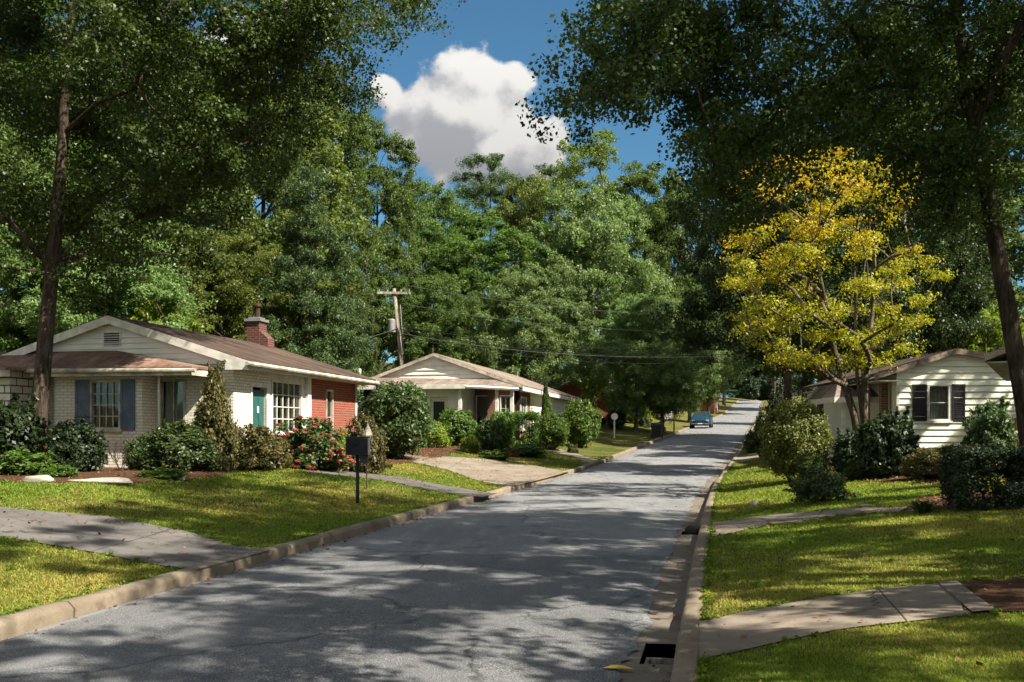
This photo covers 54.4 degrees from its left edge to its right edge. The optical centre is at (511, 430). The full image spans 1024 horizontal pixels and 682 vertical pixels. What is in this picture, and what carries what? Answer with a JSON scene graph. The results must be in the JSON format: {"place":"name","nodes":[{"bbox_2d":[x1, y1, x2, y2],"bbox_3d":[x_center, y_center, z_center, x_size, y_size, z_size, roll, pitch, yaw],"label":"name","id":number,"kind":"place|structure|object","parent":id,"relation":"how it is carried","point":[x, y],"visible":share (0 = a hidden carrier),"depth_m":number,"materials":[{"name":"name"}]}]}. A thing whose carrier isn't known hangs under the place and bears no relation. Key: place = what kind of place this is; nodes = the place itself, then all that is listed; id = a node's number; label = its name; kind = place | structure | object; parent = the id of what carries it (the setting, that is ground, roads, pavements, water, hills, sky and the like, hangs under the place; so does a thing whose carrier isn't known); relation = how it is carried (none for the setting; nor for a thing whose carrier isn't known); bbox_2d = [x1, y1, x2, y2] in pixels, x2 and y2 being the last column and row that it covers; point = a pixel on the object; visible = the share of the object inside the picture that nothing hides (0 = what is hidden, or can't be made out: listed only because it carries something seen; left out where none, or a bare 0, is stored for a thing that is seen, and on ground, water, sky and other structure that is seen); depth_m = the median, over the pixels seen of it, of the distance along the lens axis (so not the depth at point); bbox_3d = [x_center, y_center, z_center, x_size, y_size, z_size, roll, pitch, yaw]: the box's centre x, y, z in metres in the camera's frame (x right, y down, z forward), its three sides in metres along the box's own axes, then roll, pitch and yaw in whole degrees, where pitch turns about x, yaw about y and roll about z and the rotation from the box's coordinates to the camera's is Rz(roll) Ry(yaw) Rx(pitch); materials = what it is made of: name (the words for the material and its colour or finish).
{"place":"outdoors","nodes":[
{"label":"outdoors","id":0,"kind":"place"},
{"bbox_2d":[0,507,268,569],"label":"driveway","id":1,"kind":"structure","parent":0,"point":[161,545],"depth_m":13.23,"materials":[{"name":"grey concrete"}]},
{"bbox_2d":[0,401,760,674],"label":"road","id":2,"kind":"structure","parent":0,"point":[608,508],"depth_m":19.59,"materials":[{"name":"grey asphalt"}]},
{"bbox_2d":[0,554,664,681],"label":"road patch","id":3,"kind":"object","parent":2,"relation":"on","point":[449,618],"visible":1,"depth_m":8.47,"materials":[{"name":"grey asphalt"}]},
{"bbox_2d":[618,664,672,681],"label":"gutter","id":4,"kind":"object","parent":2,"relation":"on","point":[633,674],"visible":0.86,"depth_m":6.98,"materials":[{"name":"concrete"}]},
{"bbox_2d":[636,535,697,643],"bbox_3d":[1.954,1.704,12.076,0.502,0.010,8.526,0,0,12],"label":"gutter","id":5,"kind":"object","parent":2,"relation":"on","point":[665,629],"visible":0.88,"depth_m":10.19,"materials":[{"name":"concrete"}]},
{"bbox_2d":[689,412,712,427],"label":"parked car","id":6,"kind":"object","parent":2,"relation":"on","point":[702,419],"visible":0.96,"depth_m":88.46,"materials":[{"name":"blue paint"}]},
{"bbox_2d":[678,401,762,530],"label":"gutter","id":7,"kind":"object","parent":2,"relation":"on","point":[693,512],"visible":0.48,"depth_m":25.95,"materials":[{"name":"concrete"}]},
{"bbox_2d":[306,469,497,496],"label":"path","id":8,"kind":"structure","parent":0,"point":[444,488],"depth_m":25.64,"materials":[{"name":"grey concrete"}]},
{"bbox_2d":[391,455,567,485],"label":"driveway","id":9,"kind":"structure","parent":0,"point":[488,467],"depth_m":33.66,"materials":[{"name":"concrete"}]},
{"bbox_2d":[0,335,1023,681],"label":"ground","id":10,"kind":"structure","parent":0,"point":[604,443],"depth_m":12.25,"materials":[{"name":"green plant"}]},
{"bbox_2d":[0,98,98,351],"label":"broadleaf tree","id":11,"kind":"object","parent":10,"relation":"on","point":[9,258],"visible":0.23,"depth_m":32.66,"materials":[{"name":"green plant"}]},
{"bbox_2d":[0,227,217,351],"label":"broadleaf tree","id":12,"kind":"object","parent":10,"relation":"on","point":[170,289],"visible":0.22,"depth_m":35.73,"materials":[{"name":"green plant"}]},
{"bbox_2d":[0,0,233,345],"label":"broadleaf tree","id":13,"kind":"object","parent":10,"relation":"on","point":[77,158],"visible":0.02,"depth_m":41.65,"materials":[{"name":"green plant"}]},
{"bbox_2d":[0,466,323,482],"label":"mulch bed","id":14,"kind":"object","parent":10,"relation":"on","point":[113,472],"visible":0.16,"depth_m":20.69,"materials":[{"name":"brown soil"}]},
{"bbox_2d":[0,392,50,464],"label":"shrub","id":15,"kind":"object","parent":14,"relation":"on","point":[18,428],"visible":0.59,"depth_m":21.55,"materials":[{"name":"green plant"}]},
{"bbox_2d":[0,447,55,474],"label":"shrub","id":16,"kind":"object","parent":14,"relation":"on","point":[18,462],"visible":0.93,"depth_m":20.39,"materials":[{"name":"green plant"}]},
{"bbox_2d":[39,463,79,476],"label":"ground cover plant","id":17,"kind":"object","parent":14,"relation":"on","point":[59,470],"visible":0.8,"depth_m":19.66,"materials":[{"name":"green plant"}]},
{"bbox_2d":[39,414,108,471],"bbox_3d":[-9.616,0.336,21.928,1.441,1.387,1.464,0,0,-26],"label":"azalea shrub","id":18,"kind":"object","parent":14,"relation":"on","point":[79,446],"visible":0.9,"depth_m":21.71,"materials":[{"name":"green plant"}]},
{"bbox_2d":[123,432,146,468],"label":"shrub","id":19,"kind":"object","parent":14,"relation":"on","point":[131,444],"visible":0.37,"depth_m":23.23,"materials":[{"name":"green plant"}]},
{"bbox_2d":[135,467,190,478],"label":"ground cover plant","id":20,"kind":"object","parent":14,"relation":"on","point":[161,473],"visible":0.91,"depth_m":20.55,"materials":[{"name":"green plant"}]},
{"bbox_2d":[128,418,225,470],"bbox_3d":[-7.648,0.377,22.732,2.111,1.298,2.013,0,0,-21],"label":"azalea shrub","id":21,"kind":"object","parent":14,"relation":"on","point":[172,445],"visible":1,"depth_m":22.31,"materials":[{"name":"green plant"}]},
{"bbox_2d":[184,359,244,470],"bbox_3d":[-7.109,-0.295,23.397,1.464,2.807,1.683,0,0,6],"label":"holly shrub","id":22,"kind":"object","parent":14,"relation":"on","point":[212,413],"visible":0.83,"depth_m":23.29,"materials":[{"name":"green plant"}]},
{"bbox_2d":[218,423,292,470],"bbox_3d":[-6.211,0.437,24.140,1.650,1.228,1.874,0,0,29],"label":"shrub","id":23,"kind":"object","parent":14,"relation":"on","point":[259,446],"visible":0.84,"depth_m":23.69,"materials":[{"name":"green plant"}]},
{"bbox_2d":[274,415,355,471],"bbox_3d":[-5.306,0.387,26.705,2.383,1.578,2.534,0,0,-24],"label":"azalea shrub","id":24,"kind":"object","parent":14,"relation":"on","point":[312,446],"visible":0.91,"depth_m":26.02,"materials":[{"name":"green plant"}]},
{"bbox_2d":[127,297,213,332],"bbox_3d":[-12.653,-2.078,36.810,5.588,6.255,4.345,0,0,42],"label":"broadleaf tree","id":25,"kind":"object","parent":10,"relation":"on","point":[144,310],"visible":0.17,"depth_m":36.20,"materials":[{"name":"green plant"}]},
{"bbox_2d":[0,26,344,339],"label":"broadleaf tree","id":26,"kind":"object","parent":10,"relation":"on","point":[266,234],"visible":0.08,"depth_m":45.73,"materials":[{"name":"green plant"}]},
{"bbox_2d":[0,303,378,467],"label":"brick house","id":27,"kind":"structure","parent":10,"relation":"on","point":[118,379],"depth_m":25.04,"materials":[{"name":"white brick"}]},
{"bbox_2d":[90,380,122,431],"bbox_3d":[-9.930,-0.620,24.825,1.330,1.700,0.830,0,0,11],"label":"window","id":28,"kind":"structure","parent":27,"relation":"in","point":[109,391],"depth_m":24.57,"materials":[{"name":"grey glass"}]},
{"bbox_2d":[160,379,185,428],"bbox_3d":[-8.472,-0.610,24.999,0.720,1.340,0.220,0,0,11],"label":"window","id":29,"kind":"structure","parent":27,"relation":"in","point":[175,388],"depth_m":25.06,"materials":[{"name":"grey glass"}]},
{"bbox_2d":[253,390,263,426],"bbox_3d":[-6.660,-0.035,25.984,0.080,2.030,0.800,0,0,11],"label":"door","id":30,"kind":"structure","parent":27,"relation":"in","point":[258,395],"depth_m":26.03,"materials":[{"name":"teal wood"}]},
{"bbox_2d":[253,379,301,434],"bbox_3d":[-6.587,-0.640,27.723,0.830,1.920,2.480,0,0,11],"label":"window","id":31,"kind":"structure","parent":27,"relation":"in","point":[284,394],"depth_m":27.66,"materials":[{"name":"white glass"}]},
{"bbox_2d":[155,229,304,348],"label":"broadleaf tree","id":32,"kind":"object","parent":10,"relation":"on","point":[236,290],"visible":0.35,"depth_m":41.27,"materials":[{"name":"green plant"}]},
{"bbox_2d":[0,0,466,436],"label":"broadleaf tree","id":33,"kind":"object","parent":10,"relation":"on","point":[214,133],"visible":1,"depth_m":22.35,"materials":[{"name":"green plant"}]},
{"bbox_2d":[177,77,370,366],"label":"broadleaf tree","id":34,"kind":"object","parent":10,"relation":"on","point":[335,157],"visible":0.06,"depth_m":53.15,"materials":[{"name":"green plant"}]},
{"bbox_2d":[254,159,371,414],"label":"conifer tree","id":35,"kind":"object","parent":10,"relation":"on","point":[341,345],"visible":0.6,"depth_m":42.48,"materials":[{"name":"green plant"}]},
{"bbox_2d":[262,65,402,371],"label":"broadleaf tree","id":36,"kind":"object","parent":10,"relation":"on","point":[356,201],"visible":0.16,"depth_m":63.67,"materials":[{"name":"green plant"}]},
{"bbox_2d":[315,260,382,395],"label":"broadleaf tree","id":37,"kind":"object","parent":10,"relation":"on","point":[360,289],"visible":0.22,"depth_m":51.43,"materials":[{"name":"green plant"}]},
{"bbox_2d":[346,437,369,503],"bbox_3d":[-3.141,0.923,20.305,0.461,1.588,0.370,0,0,-3],"label":"mailbox","id":38,"kind":"object","parent":10,"relation":"on","point":[358,446],"visible":0.91,"depth_m":20.16,"materials":[{"name":"black metal"}]},
{"bbox_2d":[343,411,392,473],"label":"shrub","id":39,"kind":"object","parent":10,"relation":"on","point":[378,450],"visible":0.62,"depth_m":27.33,"materials":[{"name":"green plant"}]},
{"bbox_2d":[0,400,759,639],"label":"kerb","id":40,"kind":"structure","parent":10,"relation":"on","point":[30,619],"depth_m":11.52,"materials":[{"name":"beige concrete"}]},
{"bbox_2d":[332,110,440,374],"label":"broadleaf tree","id":41,"kind":"object","parent":10,"relation":"on","point":[393,194],"visible":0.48,"depth_m":71.14,"materials":[{"name":"green plant"}]},
{"bbox_2d":[335,446,447,470],"bbox_3d":[-3.935,0.863,35.283,2.376,0.498,16.919,0,0,13],"label":"mulch bed","id":42,"kind":"object","parent":10,"relation":"on","point":[412,460],"visible":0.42,"depth_m":36.08,"materials":[{"name":"brown soil"}]},
{"bbox_2d":[357,380,435,458],"bbox_3d":[-4.003,-0.283,33.771,2.715,2.892,2.773,0,0,-11],"label":"camellia shrub","id":43,"kind":"object","parent":42,"relation":"on","point":[413,406],"visible":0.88,"depth_m":33.10,"materials":[{"name":"green plant"}]},
{"bbox_2d":[419,419,451,447],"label":"shrub","id":44,"kind":"object","parent":42,"relation":"on","point":[438,437],"visible":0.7,"depth_m":40.69,"materials":[{"name":"green plant"}]},
{"bbox_2d":[377,288,410,365],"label":"utility pole","id":45,"kind":"object","parent":10,"relation":"on","point":[392,324],"visible":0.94,"depth_m":59.88,"materials":[{"name":"brown wood"}]},
{"bbox_2d":[370,271,488,367],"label":"broadleaf tree","id":46,"kind":"object","parent":10,"relation":"on","point":[426,316],"visible":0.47,"depth_m":65.20,"materials":[{"name":"green plant"}]},
{"bbox_2d":[386,177,497,367],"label":"broadleaf tree","id":47,"kind":"object","parent":10,"relation":"on","point":[442,205],"visible":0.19,"depth_m":90.70,"materials":[{"name":"green plant"}]},
{"bbox_2d":[383,208,540,374],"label":"broadleaf tree","id":48,"kind":"object","parent":10,"relation":"on","point":[505,238],"visible":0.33,"depth_m":78.67,"materials":[{"name":"green plant"}]},
{"bbox_2d":[354,353,581,446],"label":"brick house","id":49,"kind":"structure","parent":10,"relation":"on","point":[481,392],"depth_m":46.34,"materials":[{"name":"beige"}]},
{"bbox_2d":[420,444,545,454],"bbox_3d":[-0.898,0.681,44.868,3.409,0.460,18.365,0,0,25],"label":"mulch bed","id":50,"kind":"object","parent":10,"relation":"on","point":[455,448],"visible":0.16,"depth_m":39.87,"materials":[{"name":"brown soil"}]},
{"bbox_2d":[437,407,477,445],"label":"shrub","id":51,"kind":"object","parent":50,"relation":"on","point":[453,420],"visible":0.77,"depth_m":42.03,"materials":[{"name":"green plant"}]},
{"bbox_2d":[457,433,481,451],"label":"shrub","id":52,"kind":"object","parent":50,"relation":"on","point":[468,443],"visible":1,"depth_m":39.80,"materials":[{"name":"green plant"}]},
{"bbox_2d":[476,415,503,450],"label":"shrub","id":53,"kind":"object","parent":50,"relation":"on","point":[490,429],"visible":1,"depth_m":41.71,"materials":[{"name":"green plant"}]},
{"bbox_2d":[492,410,515,449],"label":"shrub","id":54,"kind":"object","parent":50,"relation":"on","point":[508,430],"visible":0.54,"depth_m":42.71,"materials":[{"name":"green plant"}]},
{"bbox_2d":[509,410,542,446],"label":"hedge","id":55,"kind":"object","parent":50,"relation":"on","point":[519,418],"visible":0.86,"depth_m":44.03,"materials":[{"name":"green plant"}]},
{"bbox_2d":[444,152,535,337],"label":"tree","id":56,"kind":"object","parent":10,"relation":"on","point":[489,187],"visible":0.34,"depth_m":127.98,"materials":[{"name":"green plant"}]},
{"bbox_2d":[499,444,547,456],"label":"perennial plant","id":57,"kind":"object","parent":10,"relation":"on","point":[524,450],"visible":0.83,"depth_m":40.96,"materials":[{"name":"green plant"}]},
{"bbox_2d":[474,172,581,371],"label":"broadleaf tree","id":58,"kind":"object","parent":10,"relation":"on","point":[520,219],"visible":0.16,"depth_m":118.45,"materials":[{"name":"green plant"}]},
{"bbox_2d":[459,261,599,390],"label":"broadleaf tree","id":59,"kind":"object","parent":10,"relation":"on","point":[522,285],"visible":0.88,"depth_m":68.63,"materials":[{"name":"green plant"}]},
{"bbox_2d":[491,162,604,317],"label":"pine tree","id":60,"kind":"object","parent":10,"relation":"on","point":[547,172],"visible":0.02,"depth_m":133.74,"materials":[{"name":"green plant"}]},
{"bbox_2d":[538,412,569,449],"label":"shrub","id":61,"kind":"object","parent":10,"relation":"on","point":[559,429],"visible":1,"depth_m":46.06,"materials":[{"name":"green plant"}]},
{"bbox_2d":[562,397,602,447],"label":"shrub","id":62,"kind":"object","parent":10,"relation":"on","point":[583,426],"visible":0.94,"depth_m":49.49,"materials":[{"name":"green plant"}]},
{"bbox_2d":[557,382,620,419],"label":"brick house","id":63,"kind":"structure","parent":10,"relation":"on","point":[574,390],"depth_m":86.95,"materials":[{"name":"red brick"}]},
{"bbox_2d":[520,184,675,417],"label":"broadleaf tree","id":64,"kind":"object","parent":10,"relation":"on","point":[589,237],"visible":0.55,"depth_m":81.48,"materials":[{"name":"green plant"}]},
{"bbox_2d":[536,128,675,360],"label":"broadleaf tree","id":65,"kind":"object","parent":10,"relation":"on","point":[596,150],"visible":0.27,"depth_m":110.48,"materials":[{"name":"green plant"}]},
{"bbox_2d":[577,293,704,431],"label":"broadleaf tree","id":66,"kind":"object","parent":10,"relation":"on","point":[626,323],"visible":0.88,"depth_m":70.49,"materials":[{"name":"green plant"}]},
{"bbox_2d":[587,160,708,359],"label":"broadleaf tree","id":67,"kind":"object","parent":10,"relation":"on","point":[655,241],"visible":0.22,"depth_m":103.01,"materials":[{"name":"green plant"}]},
{"bbox_2d":[604,295,718,432],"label":"broadleaf tree","id":68,"kind":"object","parent":10,"relation":"on","point":[675,406],"visible":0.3,"depth_m":73.05,"materials":[{"name":"green plant"}]},
{"bbox_2d":[649,184,721,411],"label":"broadleaf tree","id":69,"kind":"object","parent":10,"relation":"on","point":[687,253],"visible":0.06,"depth_m":137.18,"materials":[{"name":"green plant"}]},
{"bbox_2d":[668,289,732,422],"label":"broadleaf tree","id":70,"kind":"object","parent":10,"relation":"on","point":[713,386],"visible":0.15,"depth_m":102.46,"materials":[{"name":"green plant"}]},
{"bbox_2d":[687,314,740,411],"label":"broadleaf tree","id":71,"kind":"object","parent":10,"relation":"on","point":[731,369],"visible":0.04,"depth_m":149.70,"materials":[{"name":"green plant"}]},
{"bbox_2d":[670,400,764,681],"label":"kerb","id":72,"kind":"structure","parent":10,"relation":"on","point":[685,662],"depth_m":8.66,"materials":[{"name":"concrete"}]},
{"bbox_2d":[699,260,754,404],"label":"broadleaf tree","id":73,"kind":"object","parent":10,"relation":"on","point":[733,383],"visible":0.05,"depth_m":188.50,"materials":[{"name":"green plant"}]},
{"bbox_2d":[738,373,760,399],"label":"shrub","id":74,"kind":"object","parent":10,"relation":"on","point":[750,389],"visible":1,"depth_m":270.44,"materials":[{"name":"green plant"}]},
{"bbox_2d":[515,0,1023,447],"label":"broadleaf tree","id":75,"kind":"object","parent":10,"relation":"on","point":[679,30],"visible":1,"depth_m":13.32,"materials":[{"name":"green plant"}]},
{"bbox_2d":[755,396,834,483],"bbox_3d":[7.042,0.303,24.757,1.924,2.309,2.039,0,0,3],"label":"shrub","id":76,"kind":"object","parent":10,"relation":"on","point":[783,444],"visible":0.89,"depth_m":24.34,"materials":[{"name":"green plant"}]},
{"bbox_2d":[646,106,954,426],"bbox_3d":[9.787,-5.168,35.792,9.447,13.352,11.061,0,0,-10],"label":"broadleaf tree","id":77,"kind":"object","parent":10,"relation":"on","point":[711,272],"visible":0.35,"depth_m":35.38,"materials":[{"name":"green plant"}]},
{"bbox_2d":[782,450,861,501],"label":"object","id":78,"kind":"object","parent":10,"relation":"on","point":[814,484],"visible":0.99,"depth_m":18.11,"materials":[{"name":"green plant"}]},
{"bbox_2d":[744,68,907,419],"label":"broadleaf tree","id":79,"kind":"object","parent":10,"relation":"on","point":[820,379],"depth_m":61.78,"materials":[{"name":"green plant"}]},
{"bbox_2d":[792,348,860,397],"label":"broadleaf tree","id":80,"kind":"object","parent":10,"relation":"on","point":[806,381],"visible":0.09,"depth_m":100.21,"materials":[{"name":"green plant"}]},
{"bbox_2d":[715,147,957,438],"bbox_3d":[8.147,-2.861,25.315,6.476,8.472,6.946,0,0,0],"label":"maple tree","id":81,"kind":"object","parent":10,"relation":"on","point":[788,258],"visible":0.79,"depth_m":24.61,"materials":[{"name":"yellow plant"}]},
{"bbox_2d":[754,0,1023,371],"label":"broadleaf tree","id":82,"kind":"object","parent":10,"relation":"on","point":[1019,237],"visible":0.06,"depth_m":49.14,"materials":[{"name":"green plant"}]},
{"bbox_2d":[822,467,985,483],"bbox_3d":[8.890,0.993,23.722,2.993,0.457,13.100,0,0,0],"label":"mulch bed","id":83,"kind":"object","parent":10,"relation":"on","point":[911,479],"visible":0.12,"depth_m":21.05,"materials":[{"name":"brown soil"}]},
{"bbox_2d":[826,428,857,476],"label":"shrub","id":84,"kind":"object","parent":83,"relation":"on","point":[845,451],"visible":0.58,"depth_m":23.95,"materials":[{"name":"green plant"}]},
{"bbox_2d":[841,459,870,479],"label":"shrub","id":85,"kind":"object","parent":83,"relation":"on","point":[851,470],"visible":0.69,"depth_m":23.04,"materials":[{"name":"green plant"}]},
{"bbox_2d":[850,405,920,478],"bbox_3d":[8.418,0.320,22.505,1.507,1.778,1.336,0,0,27],"label":"shrub","id":86,"kind":"object","parent":83,"relation":"on","point":[885,445],"visible":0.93,"depth_m":22.17,"materials":[{"name":"green plant"}]},
{"bbox_2d":[898,445,947,479],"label":"azalea shrub","id":87,"kind":"object","parent":83,"relation":"on","point":[915,465],"visible":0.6,"depth_m":20.38,"materials":[{"name":"green plant"}]},
{"bbox_2d":[960,396,1018,448],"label":"shrub","id":88,"kind":"object","parent":83,"relation":"on","point":[989,426],"visible":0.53,"depth_m":19.94,"materials":[{"name":"green plant"}]},
{"bbox_2d":[797,348,1014,462],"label":"sided house","id":89,"kind":"structure","parent":10,"relation":"on","point":[940,392],"depth_m":30.91,"materials":[{"name":"beige wood"}]},
{"bbox_2d":[926,385,952,422],"bbox_3d":[13.276,-0.857,31.258,1.170,1.620,0.830,0,0,3],"label":"window","id":90,"kind":"structure","parent":89,"relation":"in","point":[939,396],"depth_m":31.07,"materials":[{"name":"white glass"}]},
{"bbox_2d":[838,191,1023,378],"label":"broadleaf tree","id":91,"kind":"object","parent":10,"relation":"on","point":[969,277],"visible":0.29,"depth_m":42.44,"materials":[{"name":"green plant"}]},
{"bbox_2d":[843,33,1023,354],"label":"broadleaf tree","id":92,"kind":"object","parent":10,"relation":"on","point":[1015,259],"visible":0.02,"depth_m":56.58,"materials":[{"name":"green plant"}]},
{"bbox_2d":[902,490,1019,510],"bbox_3d":[7.655,1.035,15.513,2.637,0.392,2.576,0,0,31],"label":"mulch bed","id":93,"kind":"object","parent":10,"relation":"on","point":[931,497],"visible":0.22,"depth_m":15.94,"materials":[{"name":"brown soil"}]},
{"bbox_2d":[937,443,1023,511],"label":"hedge","id":94,"kind":"object","parent":93,"relation":"on","point":[960,478],"visible":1,"depth_m":14.08,"materials":[{"name":"green plant"}]},
{"bbox_2d":[953,299,1023,352],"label":"broadleaf tree","id":95,"kind":"object","parent":10,"relation":"on","point":[986,341],"visible":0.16,"depth_m":43.47,"materials":[{"name":"green plant"}]},
{"bbox_2d":[985,339,1023,446],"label":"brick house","id":96,"kind":"structure","parent":10,"relation":"on","point":[996,361],"depth_m":21.50,"materials":[{"name":"white"}]},
{"bbox_2d":[0,428,1023,681],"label":"fallen leaves","id":97,"kind":"object","parent":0,"point":[476,504],"depth_m":16.09,"materials":[{"name":"brown plant"}]},
{"bbox_2d":[0,0,1023,397],"label":"sky","id":98,"kind":"structure","parent":0,"point":[455,95],"materials":[{"name":"blue"}]},
{"bbox_2d":[712,507,913,535],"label":"path","id":99,"kind":"structure","parent":0,"point":[742,524],"depth_m":16.07,"materials":[{"name":"concrete"}]},
{"bbox_2d":[699,583,970,656],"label":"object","id":100,"kind":"structure","parent":0,"point":[760,626],"depth_m":7.89,"materials":[{"name":"concrete"}]},
{"bbox_2d":[938,580,993,610],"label":"path","id":101,"kind":"structure","parent":0,"point":[958,590],"depth_m":8.18,"materials":[{"name":"concrete"}]},
{"bbox_2d":[960,577,1023,610],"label":"mulch bed","id":102,"kind":"object","parent":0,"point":[1003,594],"visible":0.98,"depth_m":8.28,"materials":[{"name":"brown soil"}]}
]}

